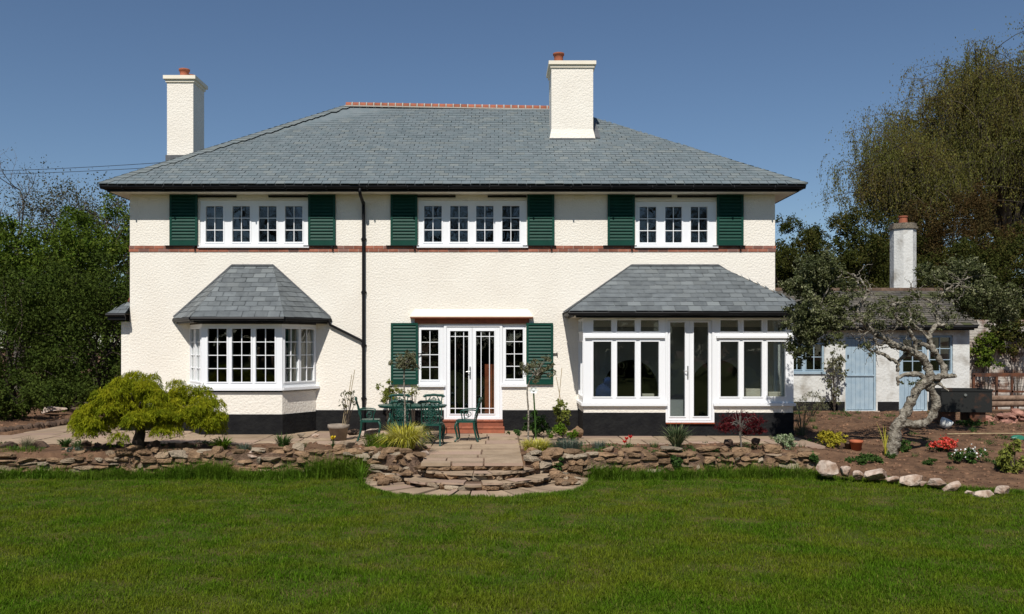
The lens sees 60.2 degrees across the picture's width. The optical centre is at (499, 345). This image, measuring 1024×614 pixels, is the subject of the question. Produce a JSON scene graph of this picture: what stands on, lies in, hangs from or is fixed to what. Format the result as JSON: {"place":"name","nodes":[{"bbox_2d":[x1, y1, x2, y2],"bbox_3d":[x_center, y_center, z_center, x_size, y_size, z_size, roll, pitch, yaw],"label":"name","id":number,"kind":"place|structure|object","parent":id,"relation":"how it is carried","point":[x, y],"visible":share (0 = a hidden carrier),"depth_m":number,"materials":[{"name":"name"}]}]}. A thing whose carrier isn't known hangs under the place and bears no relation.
{"place":"outdoors","nodes":[
{"label":"outdoors","id":0,"kind":"place"},
{"bbox_2d":[0,425,824,465],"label":"terrace","id":1,"kind":"structure","parent":0,"point":[500,449],"depth_m":17.93,"materials":[{"name":"stone"}]},
{"bbox_2d":[328,423,349,440],"bbox_3d":[-3.274,1.770,18.000,0.443,0.320,0.438,0,0,0],"label":"plant pot","id":2,"kind":"object","parent":1,"relation":"on","point":[339,431],"visible":0.98,"depth_m":17.84,"materials":[{"name":"brown ceramic"}]},
{"bbox_2d":[339,390,356,424],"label":"cane plant","id":3,"kind":"object","parent":2,"relation":"on","point":[346,406],"visible":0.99,"depth_m":17.99,"materials":[{"name":"beige plant"}]},
{"bbox_2d":[355,397,381,440],"bbox_3d":[-2.663,1.481,17.945,0.544,0.887,0.492,0,0,-7],"label":"garden chair","id":4,"kind":"object","parent":1,"relation":"on","point":[370,419],"visible":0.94,"depth_m":17.75,"materials":[{"name":"green metal"}]},
{"bbox_2d":[375,378,405,426],"bbox_3d":[-2.429,1.332,19.596,0.656,1.240,0.527,0,0,-43],"label":"wall shrub","id":5,"kind":"object","parent":1,"relation":"on","point":[387,393],"visible":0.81,"depth_m":19.53,"materials":[{"name":"green plant"}]},
{"bbox_2d":[387,393,410,431],"bbox_3d":[-2.132,1.481,18.793,0.492,0.887,0.544,0,0,-3],"label":"garden chair","id":6,"kind":"object","parent":1,"relation":"on","point":[395,396],"visible":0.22,"depth_m":19.01,"materials":[{"name":"green metal"}]},
{"bbox_2d":[389,400,414,434],"bbox_3d":[-1.895,1.481,17.157,0.492,0.887,0.544,0,0,-7],"label":"garden chair","id":7,"kind":"object","parent":1,"relation":"on","point":[401,413],"visible":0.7,"depth_m":16.95,"materials":[{"name":"green metal"}]},
{"bbox_2d":[378,403,446,441],"bbox_3d":[-1.760,1.563,17.920,1.400,0.720,0.960,0,0,0],"label":"patio table","id":8,"kind":"object","parent":1,"relation":"on","point":[413,406],"visible":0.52,"depth_m":17.68,"materials":[{"name":"green metal"}]},
{"bbox_2d":[407,385,419,424],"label":"wall shrub","id":9,"kind":"object","parent":1,"relation":"on","point":[411,398],"visible":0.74,"depth_m":19.59,"materials":[{"name":"green plant"}]},
{"bbox_2d":[417,400,445,445],"bbox_3d":[-1.303,1.481,17.107,0.492,0.887,0.544,0,0,5],"label":"garden chair","id":10,"kind":"object","parent":1,"relation":"on","point":[432,423],"visible":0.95,"depth_m":16.92,"materials":[{"name":"green metal"}]},
{"bbox_2d":[420,393,444,436],"bbox_3d":[-1.418,1.481,18.793,0.492,0.887,0.544,0,0,3],"label":"garden chair","id":11,"kind":"object","parent":1,"relation":"on","point":[437,395],"visible":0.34,"depth_m":18.99,"materials":[{"name":"green metal"}]},
{"bbox_2d":[454,397,481,441],"bbox_3d":[-0.617,1.481,17.847,0.544,0.887,0.492,0,0,5],"label":"garden chair","id":12,"kind":"object","parent":1,"relation":"on","point":[466,420],"visible":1,"depth_m":17.66,"materials":[{"name":"green metal"}]},
{"bbox_2d":[519,355,555,439],"bbox_3d":[0.782,1.089,17.626,0.780,1.842,0.722,0,0,0],"label":"standard tree","id":13,"kind":"object","parent":1,"relation":"on","point":[527,370],"visible":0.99,"depth_m":17.59,"materials":[{"name":"green plant"}]},
{"bbox_2d":[552,398,570,436],"bbox_3d":[1.306,1.534,18.602,0.429,0.839,0.546,0,0,0],"label":"border shrub","id":14,"kind":"object","parent":1,"relation":"on","point":[556,409],"visible":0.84,"depth_m":18.48,"materials":[{"name":"green plant"}]},
{"bbox_2d":[549,422,578,440],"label":"border shrub","id":15,"kind":"object","parent":1,"relation":"on","point":[559,428],"visible":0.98,"depth_m":17.96,"materials":[{"name":"green plant"}]},
{"bbox_2d":[117,430,825,466],"bbox_3d":[-3.665,1.968,18.680,20.195,0.044,7.265,0,0,11],"label":"terrace bed","id":16,"kind":"object","parent":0,"point":[501,466],"visible":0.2,"depth_m":17.02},
{"bbox_2d":[521,410,551,436],"bbox_3d":[0.788,1.649,18.573,0.641,0.616,0.517,0,0,-25],"label":"border shrub","id":17,"kind":"object","parent":16,"relation":"on","point":[539,427],"visible":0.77,"depth_m":18.48,"materials":[{"name":"green plant"}]},
{"bbox_2d":[0,475,1023,613],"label":"lawn","id":18,"kind":"structure","parent":0,"point":[573,518],"depth_m":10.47,"materials":[{"name":"green plant"}]},
{"bbox_2d":[365,464,587,496],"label":"stone steps","id":19,"kind":"structure","parent":18,"relation":"on","point":[481,480],"depth_m":14.30,"materials":[{"name":"stone"}]},
{"bbox_2d":[0,449,1023,499],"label":"long grass","id":20,"kind":"structure","parent":18,"relation":"on","point":[331,469],"depth_m":15.17,"materials":[{"name":"green plant"}]},
{"bbox_2d":[816,460,838,477],"bbox_3d":[5.522,2.081,14.882,0.326,0.290,0.253,0,0,0],"label":"edging rock","id":21,"kind":"object","parent":18,"relation":"on","point":[827,468],"visible":1,"depth_m":14.82,"materials":[{"name":"beige stone"}]},
{"bbox_2d":[864,468,886,479],"bbox_3d":[6.212,2.132,14.575,0.278,0.210,0.370,0,0,42],"label":"edging rock","id":22,"kind":"object","parent":18,"relation":"on","point":[877,474],"visible":1,"depth_m":14.51,"materials":[{"name":"beige stone"}]},
{"bbox_2d":[899,474,922,486],"bbox_3d":[6.649,2.185,14.252,0.320,0.233,0.391,0,0,31],"label":"edging rock","id":23,"kind":"object","parent":18,"relation":"on","point":[915,480],"visible":0.98,"depth_m":14.12,"materials":[{"name":"beige stone"}]},
{"bbox_2d":[926,478,946,487],"bbox_3d":[6.970,2.195,14.079,0.297,0.151,0.167,0,0,24],"label":"edging rock","id":24,"kind":"object","parent":18,"relation":"on","point":[936,482],"visible":1,"depth_m":14.04,"materials":[{"name":"beige stone"}]},
{"bbox_2d":[942,481,960,491],"bbox_3d":[7.132,2.229,13.918,0.270,0.192,0.172,0,0,0],"label":"edging rock","id":25,"kind":"object","parent":18,"relation":"on","point":[954,486],"visible":0.98,"depth_m":13.87,"materials":[{"name":"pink stone"}]},
{"bbox_2d":[994,485,1009,494],"bbox_3d":[7.739,2.221,13.587,0.196,0.145,0.151,0,0,-24],"label":"edging rock","id":26,"kind":"object","parent":18,"relation":"on","point":[1001,489],"visible":1,"depth_m":13.55,"materials":[{"name":"beige stone"}]},
{"bbox_2d":[0,349,1023,492],"bbox_3d":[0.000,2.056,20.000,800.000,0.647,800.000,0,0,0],"label":"ground","id":27,"kind":"structure","parent":0,"point":[55,450],"depth_m":16.81,"materials":[{"name":"red soil"}]},
{"bbox_2d":[0,147,57,391],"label":"budding tree","id":28,"kind":"object","parent":27,"relation":"on","point":[22,201],"visible":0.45,"depth_m":32.35,"materials":[{"name":"green plant"}]},
{"bbox_2d":[0,372,61,420],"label":"shrub","id":29,"kind":"object","parent":27,"relation":"on","point":[14,407],"visible":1,"depth_m":21.64,"materials":[{"name":"green plant"}]},
{"bbox_2d":[0,418,70,431],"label":"path edging","id":30,"kind":"object","parent":27,"relation":"on","point":[61,422],"visible":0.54,"depth_m":20.45,"materials":[{"name":"brown stone"}]},
{"bbox_2d":[0,258,110,404],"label":"evergreen shrub","id":31,"kind":"object","parent":27,"relation":"on","point":[17,377],"visible":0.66,"depth_m":25.91,"materials":[{"name":"green plant"}]},
{"bbox_2d":[0,205,117,389],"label":"green tree","id":32,"kind":"object","parent":27,"relation":"on","point":[9,252],"visible":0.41,"depth_m":28.17,"materials":[{"name":"green plant"}]},
{"bbox_2d":[0,450,118,472],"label":"rubble wall","id":33,"kind":"structure","parent":27,"relation":"on","point":[80,463],"depth_m":15.41,"materials":[{"name":"stone"}]},
{"bbox_2d":[0,233,125,385],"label":"evergreen shrub","id":34,"kind":"object","parent":27,"relation":"on","point":[49,349],"visible":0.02,"depth_m":35.41,"materials":[{"name":"green plant"}]},
{"bbox_2d":[28,371,99,412],"bbox_3d":[-11.768,1.436,24.278,1.878,1.435,1.691,0,0,0],"label":"shrub","id":35,"kind":"object","parent":27,"relation":"on","point":[72,394],"visible":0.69,"depth_m":23.95,"materials":[{"name":"green plant"}]},
{"bbox_2d":[0,247,129,407],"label":"evergreen shrub","id":36,"kind":"object","parent":27,"relation":"on","point":[113,363],"visible":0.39,"depth_m":26.27,"materials":[{"name":"green plant"}]},
{"bbox_2d":[0,190,129,384],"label":"green tree","id":37,"kind":"object","parent":27,"relation":"on","point":[113,245],"visible":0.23,"depth_m":29.29,"materials":[{"name":"green plant"}]},
{"bbox_2d":[0,155,129,379],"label":"budding tree","id":38,"kind":"object","parent":27,"relation":"on","point":[45,209],"visible":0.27,"depth_m":33.85,"materials":[{"name":"green plant"}]},
{"bbox_2d":[1,169,129,344],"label":"budding tree","id":39,"kind":"object","parent":27,"relation":"on","point":[112,206],"visible":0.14,"depth_m":34.86,"materials":[{"name":"green plant"}]},
{"bbox_2d":[66,370,228,447],"bbox_3d":[-6.388,1.215,16.185,2.887,1.554,2.264,0,0,0],"label":"dwarf maple","id":40,"kind":"object","parent":27,"relation":"on","point":[126,400],"visible":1,"depth_m":15.71,"materials":[{"name":"green plant"}]},
{"bbox_2d":[209,436,233,449],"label":"broad leaf plant","id":41,"kind":"object","parent":27,"relation":"on","point":[224,444],"visible":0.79,"depth_m":15.94,"materials":[{"name":"green plant"}]},
{"bbox_2d":[113,443,426,477],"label":"rubble wall","id":42,"kind":"structure","parent":27,"relation":"on","point":[389,460],"depth_m":15.46,"materials":[{"name":"stone"}]},
{"bbox_2d":[273,432,294,446],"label":"sword plant","id":43,"kind":"object","parent":27,"relation":"on","point":[283,441],"visible":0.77,"depth_m":15.95,"materials":[{"name":"green plant"}]},
{"bbox_2d":[356,431,394,447],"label":"green grass clump","id":44,"kind":"object","parent":27,"relation":"on","point":[373,439],"visible":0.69,"depth_m":16.26,"materials":[{"name":"green plant"}]},
{"bbox_2d":[370,420,437,448],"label":"golden grass","id":45,"kind":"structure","parent":27,"relation":"on","point":[410,438],"depth_m":15.69,"materials":[{"name":"yellow plant"}]},
{"bbox_2d":[388,350,421,429],"bbox_3d":[-1.701,0.997,16.394,0.590,1.851,0.535,0,0,22],"label":"standard tree","id":46,"kind":"object","parent":27,"relation":"on","point":[404,363],"visible":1,"depth_m":16.35,"materials":[{"name":"green plant"}]},
{"bbox_2d":[97,52,810,436],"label":"house","id":47,"kind":"structure","parent":27,"relation":"on","point":[291,276],"depth_m":20.00,"materials":[{"name":"white paint"}]},
{"bbox_2d":[187,324,201,388],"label":"window","id":48,"kind":"structure","parent":47,"relation":"in","point":[198,327],"depth_m":19.54,"materials":[{"name":"white plastic"}]},
{"bbox_2d":[199,324,282,390],"bbox_3d":[-5.564,0.255,19.095,1.804,1.437,0.150,0,0,0],"label":"window","id":49,"kind":"structure","parent":47,"relation":"in","point":[229,385],"depth_m":19.10,"materials":[{"name":"white plastic"}]},
{"bbox_2d":[198,200,308,247],"bbox_3d":[-5.554,-2.748,20.020,2.513,1.080,0.160,0,0,0],"label":"window","id":50,"kind":"structure","parent":47,"relation":"in","point":[227,205],"depth_m":20.03,"materials":[{"name":"white plastic"}]},
{"bbox_2d":[282,324,319,390],"bbox_3d":[-4.468,0.255,19.580,0.277,1.437,1.113,0,0,31],"label":"window","id":51,"kind":"structure","parent":47,"relation":"in","point":[299,336],"depth_m":19.66,"materials":[{"name":"white plastic"}]},
{"bbox_2d":[417,324,444,386],"bbox_3d":[-1.540,0.230,20.020,0.628,1.416,0.160,0,0,0],"label":"window","id":52,"kind":"structure","parent":47,"relation":"in","point":[439,382],"depth_m":20.03,"materials":[{"name":"white plastic"}]},
{"bbox_2d":[447,327,471,416],"bbox_3d":[-0.903,0.603,20.014,0.575,2.056,0.156,0,0,0],"label":"french door","id":53,"kind":"structure","parent":47,"relation":"in","point":[469,329],"depth_m":20.02,"materials":[{"name":"white plastic"}]},
{"bbox_2d":[417,200,527,247],"bbox_3d":[-0.605,-2.748,20.020,2.513,1.080,0.160,0,0,0],"label":"window","id":54,"kind":"structure","parent":47,"relation":"in","point":[497,205],"depth_m":20.03,"materials":[{"name":"white plastic"}]},
{"bbox_2d":[472,327,499,416],"bbox_3d":[-0.300,0.603,20.050,0.620,2.056,0.084,0,0,0],"label":"french door","id":55,"kind":"structure","parent":47,"relation":"in","point":[496,330],"depth_m":20.02,"materials":[{"name":"white plastic"}]},
{"bbox_2d":[484,364,493,413],"bbox_3d":[-0.217,1.082,20.440,0.261,1.295,0.040,0,0,0],"label":"inner door","id":56,"kind":"structure","parent":47,"relation":"in","point":[486,366],"depth_m":20.42,"materials":[{"name":"brown wood"}]},
{"bbox_2d":[501,324,526,386],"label":"window","id":57,"kind":"structure","parent":47,"relation":"in","point":[514,382],"depth_m":20.03,"materials":[{"name":"white plastic"}]},
{"bbox_2d":[576,318,582,405],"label":"window","id":58,"kind":"structure","parent":47,"relation":"in","point":[580,322],"depth_m":19.40,"materials":[{"name":"white plastic"}]},
{"bbox_2d":[582,318,667,405],"bbox_3d":[2.669,0.351,18.850,1.820,1.877,0.140,0,0,0],"label":"window","id":59,"kind":"structure","parent":47,"relation":"in","point":[637,336],"depth_m":18.85,"materials":[{"name":"white plastic"}]},
{"bbox_2d":[634,202,717,247],"bbox_3d":[4.004,-2.733,20.020,1.889,1.051,0.160,0,0,0],"label":"window","id":60,"kind":"structure","parent":47,"relation":"in","point":[660,218],"depth_m":20.03,"materials":[{"name":"white plastic"}]},
{"bbox_2d":[668,320,688,419],"bbox_3d":[3.832,0.533,18.853,0.451,2.131,0.154,0,0,0],"label":"porch door","id":61,"kind":"structure","parent":47,"relation":"in","point":[686,322],"depth_m":18.86,"materials":[{"name":"white plastic"}]},
{"bbox_2d":[689,320,711,419],"bbox_3d":[4.298,0.533,18.888,0.473,2.131,0.084,0,0,0],"label":"porch door","id":62,"kind":"structure","parent":47,"relation":"in","point":[691,322],"depth_m":18.86,"materials":[{"name":"white plastic"}]},
{"bbox_2d":[745,388,759,395],"bbox_3d":[5.472,1.086,19.080,0.309,0.305,0.126,0,0,0],"label":"carton","id":63,"kind":"object","parent":47,"relation":"on","point":[752,391],"visible":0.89,"depth_m":19.02,"materials":[{"name":"beige cardboard"}]},
{"bbox_2d":[713,318,795,405],"bbox_3d":[5.437,0.351,18.850,1.752,1.877,0.140,0,0,0],"label":"window","id":64,"kind":"structure","parent":47,"relation":"in","point":[764,336],"depth_m":18.85,"materials":[{"name":"white plastic"}]},
{"bbox_2d":[773,320,783,395],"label":"window","id":65,"kind":"structure","parent":47,"relation":"in","point":[775,322],"depth_m":19.91,"materials":[{"name":"white"}]},
{"bbox_2d":[1,408,1023,476],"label":"weeds","id":66,"kind":"object","parent":27,"relation":"on","point":[76,444],"visible":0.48,"depth_m":16.36,"materials":[{"name":"green plant"}]},
{"bbox_2d":[519,437,551,450],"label":"golden sedge","id":67,"kind":"object","parent":27,"relation":"on","point":[539,444],"visible":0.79,"depth_m":15.61,"materials":[{"name":"yellow plant"}]},
{"bbox_2d":[552,436,586,448],"bbox_3d":[1.217,1.743,15.696,0.788,0.249,0.703,0,0,0],"label":"blue fescue","id":68,"kind":"object","parent":27,"relation":"on","point":[567,444],"visible":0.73,"depth_m":15.61,"materials":[{"name":"plant"}]},
{"bbox_2d":[523,444,819,477],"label":"rubble wall","id":69,"kind":"structure","parent":27,"relation":"on","point":[573,461],"depth_m":15.43,"materials":[{"name":"stone"}]},
{"bbox_2d":[658,424,696,447],"bbox_3d":[3.255,1.631,15.981,0.925,0.521,0.967,0,0,0],"label":"sword plant","id":70,"kind":"object","parent":27,"relation":"on","point":[675,437],"visible":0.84,"depth_m":15.91,"materials":[{"name":"green plant"}]},
{"bbox_2d":[713,409,767,446],"bbox_3d":[4.355,1.525,15.927,0.969,0.788,0.841,0,0,0],"label":"red maple","id":71,"kind":"object","parent":27,"relation":"on","point":[727,425],"visible":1,"depth_m":15.87,"materials":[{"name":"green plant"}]},
{"bbox_2d":[773,433,797,449],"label":"variegated shrub","id":72,"kind":"object","parent":27,"relation":"on","point":[785,440],"visible":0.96,"depth_m":15.87,"materials":[{"name":"green plant"}]},
{"bbox_2d":[793,405,817,434],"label":"dry stalks","id":73,"kind":"object","parent":27,"relation":"on","point":[802,431],"visible":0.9,"depth_m":18.94,"materials":[{"name":"brown plant"}]},
{"bbox_2d":[775,212,841,287],"bbox_3d":[10.416,-1.370,30.927,2.691,6.666,2.650,0,0,0],"label":"tree","id":74,"kind":"object","parent":27,"relation":"on","point":[811,240],"visible":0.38,"depth_m":30.68,"materials":[{"name":"green plant"}]},
{"bbox_2d":[794,391,828,416],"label":"dead stems","id":75,"kind":"object","parent":27,"relation":"on","point":[818,403],"visible":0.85,"depth_m":21.73,"materials":[{"name":"brown plant"}]},
{"bbox_2d":[815,429,848,447],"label":"golden shrub","id":76,"kind":"object","parent":27,"relation":"on","point":[831,439],"visible":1,"depth_m":17.54,"materials":[{"name":"yellow plant"}]},
{"bbox_2d":[820,350,849,411],"bbox_3d":[8.905,0.950,23.404,0.758,1.702,0.420,0,0,-16],"label":"climbing rose","id":77,"kind":"object","parent":27,"relation":"on","point":[832,374],"visible":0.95,"depth_m":23.38,"materials":[{"name":"green plant"}]},
{"bbox_2d":[811,197,889,287],"bbox_3d":[12.807,-1.691,32.041,3.582,7.297,3.228,0,0,35],"label":"conifer","id":78,"kind":"object","parent":27,"relation":"on","point":[853,263],"visible":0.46,"depth_m":31.66,"materials":[{"name":"green plant"}]},
{"bbox_2d":[849,439,862,450],"bbox_3d":[7.028,1.965,17.380,0.258,0.200,0.255,0,0,0],"label":"plant pot","id":79,"kind":"object","parent":27,"relation":"on","point":[856,445],"visible":1,"depth_m":17.30,"materials":[{"name":"ceramic"}]},
{"bbox_2d":[844,452,883,464],"bbox_3d":[6.708,2.059,16.233,0.710,0.236,0.546,0,0,0],"label":"strawberry patch","id":80,"kind":"object","parent":27,"relation":"on","point":[862,457],"visible":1,"depth_m":16.09,"materials":[{"name":"green plant"}]},
{"bbox_2d":[775,215,979,411],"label":"cottage","id":81,"kind":"structure","parent":27,"relation":"on","point":[872,386],"depth_m":23.74,"materials":[{"name":"white paint"}]},
{"bbox_2d":[794,342,825,373],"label":"window","id":82,"kind":"structure","parent":81,"relation":"in","point":[803,370],"depth_m":23.74,"materials":[{"name":"blue paint"}]},
{"bbox_2d":[847,339,874,408],"bbox_3d":[9.703,0.771,23.752,0.764,1.902,0.065,0,0,0],"label":"stable door","id":83,"kind":"structure","parent":81,"relation":"in","point":[860,375],"depth_m":23.75,"materials":[{"name":"blue paint"}]},
{"bbox_2d":[901,337,924,408],"bbox_3d":[11.112,0.753,23.752,0.696,1.937,0.065,0,0,0],"label":"stable door","id":84,"kind":"structure","parent":81,"relation":"in","point":[905,389],"depth_m":23.75,"materials":[{"name":"blue paint"}]},
{"bbox_2d":[929,335,954,374],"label":"window","id":85,"kind":"structure","parent":81,"relation":"in","point":[950,336],"depth_m":23.74,"materials":[{"name":"blue paint"}]},
{"bbox_2d":[855,209,945,287],"bbox_3d":[15.201,-1.791,34.060,4.200,7.482,3.849,0,0,-43],"label":"conifer","id":86,"kind":"object","parent":27,"relation":"on","point":[918,242],"visible":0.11,"depth_m":33.50,"materials":[{"name":"green plant"}]},
{"bbox_2d":[778,246,1023,454],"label":"gnarled tree","id":87,"kind":"object","parent":27,"relation":"on","point":[823,272],"visible":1,"depth_m":16.78,"materials":[{"name":"green plant"}]},
{"bbox_2d":[795,411,1023,480],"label":"twig litter","id":88,"kind":"object","parent":27,"relation":"on","point":[913,434],"visible":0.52,"depth_m":18.36,"materials":[{"name":"brown plant"}]},
{"bbox_2d":[805,104,1022,259],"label":"weeping birch","id":89,"kind":"object","parent":27,"relation":"on","point":[897,173],"visible":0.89,"depth_m":35.46,"materials":[{"name":"green plant"}]},
{"bbox_2d":[825,16,1023,282],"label":"weeping birch","id":90,"kind":"object","parent":27,"relation":"on","point":[988,108],"visible":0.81,"depth_m":36.41,"materials":[{"name":"green plant"}]},
{"bbox_2d":[926,435,957,450],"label":"azalea","id":91,"kind":"object","parent":27,"relation":"on","point":[946,443],"visible":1,"depth_m":16.71,"materials":[{"name":"red plant"}]},
{"bbox_2d":[889,235,1013,319],"bbox_3d":[15.474,-0.922,29.980,3.622,5.735,3.726,0,0,-44],"label":"evergreen shrub","id":92,"kind":"object","parent":27,"relation":"on","point":[964,245],"visible":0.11,"depth_m":29.62,"materials":[{"name":"green plant"}]},
{"bbox_2d":[880,175,1023,284],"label":"rusty tree","id":93,"kind":"object","parent":27,"relation":"on","point":[940,230],"visible":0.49,"depth_m":32.44,"materials":[{"name":"green plant"}]},
{"bbox_2d":[929,388,992,421],"bbox_3d":[10.421,1.337,19.975,1.095,0.722,0.810,0,0,7],"label":"water tank","id":94,"kind":"object","parent":27,"relation":"on","point":[974,404],"visible":0.85,"depth_m":19.62,"materials":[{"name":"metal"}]},
{"bbox_2d":[947,444,988,463],"bbox_3d":[8.436,1.946,15.857,0.690,0.372,0.594,0,0,-45],"label":"white flower plant","id":95,"kind":"object","parent":27,"relation":"on","point":[970,455],"visible":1,"depth_m":15.81,"materials":[{"name":"green plant"}]},
{"bbox_2d":[956,418,994,426],"bbox_3d":[10.569,1.691,19.522,0.835,0.218,0.654,0,0,0],"label":"weed patch","id":96,"kind":"object","parent":27,"relation":"on","point":[973,423],"visible":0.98,"depth_m":19.46,"materials":[{"name":"green plant"}]},
{"bbox_2d":[936,220,1023,319],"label":"evergreen shrub","id":97,"kind":"object","parent":27,"relation":"on","point":[1009,250],"visible":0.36,"depth_m":28.57,"materials":[{"name":"green plant"}]},
{"bbox_2d":[972,490,993,497],"bbox_3d":[7.393,2.284,13.483,0.302,0.165,0.279,0,0,24],"label":"edging rock","id":98,"kind":"object","parent":27,"relation":"on","point":[986,493],"visible":0.71,"depth_m":13.43,"materials":[{"name":"beige stone"}]},
{"bbox_2d":[970,320,1023,408],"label":"garden wall","id":99,"kind":"structure","parent":27,"relation":"on","point":[1004,382],"depth_m":24.59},
{"bbox_2d":[970,331,1005,388],"bbox_3d":[13.408,0.698,24.274,1.086,2.206,0.645,0,0,10],"label":"tree","id":100,"kind":"object","parent":99,"relation":"attached to","point":[988,338],"visible":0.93,"depth_m":24.24,"materials":[{"name":"green plant"}]},
{"bbox_2d":[991,319,1023,408],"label":"ivy","id":101,"kind":"object","parent":99,"relation":"attached to","point":[1003,334],"visible":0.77,"depth_m":24.27,"materials":[{"name":"green plant"}]},
{"bbox_2d":[972,373,1023,408],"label":"wooden fence","id":102,"kind":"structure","parent":27,"relation":"on","point":[996,376],"depth_m":22.57,"materials":[{"name":"brown wood"}]},
{"bbox_2d":[986,408,1023,422],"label":"rubble heap","id":103,"kind":"object","parent":27,"relation":"on","point":[1015,414],"visible":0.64,"depth_m":20.37,"materials":[{"name":"stone"}]},
{"bbox_2d":[992,401,1023,406],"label":"timber pole","id":104,"kind":"object","parent":103,"relation":"on","point":[1007,403],"visible":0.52,"depth_m":21.30,"materials":[{"name":"brown wood"}]},
{"bbox_2d":[992,395,1023,400],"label":"timber pole","id":105,"kind":"object","parent":104,"relation":"on","point":[1008,398],"visible":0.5,"depth_m":21.60,"materials":[{"name":"brown wood"}]},
{"bbox_2d":[994,439,1023,472],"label":"edge shrub","id":106,"kind":"object","parent":27,"relation":"on","point":[1003,461],"visible":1,"depth_m":15.02,"materials":[{"name":"green plant"}]},
{"bbox_2d":[0,0,1023,347],"label":"sky","id":107,"kind":"structure","parent":0,"point":[764,84],"materials":[{"name":"blue"}]},
{"bbox_3d":[2.322,1.556,19.400,0.360,0.351,0.280,0,0,0],"label":"stool","id":108,"kind":"object","parent":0,"visible":0},
{"bbox_2d":[595,377,610,395],"bbox_3d":[2.316,1.022,19.392,0.448,0.664,0.314,0,0,0],"label":"blue bag","id":109,"kind":"object","parent":108,"relation":"on","point":[603,388],"visible":0.64,"depth_m":19.31,"materials":[{"name":"fabric"}]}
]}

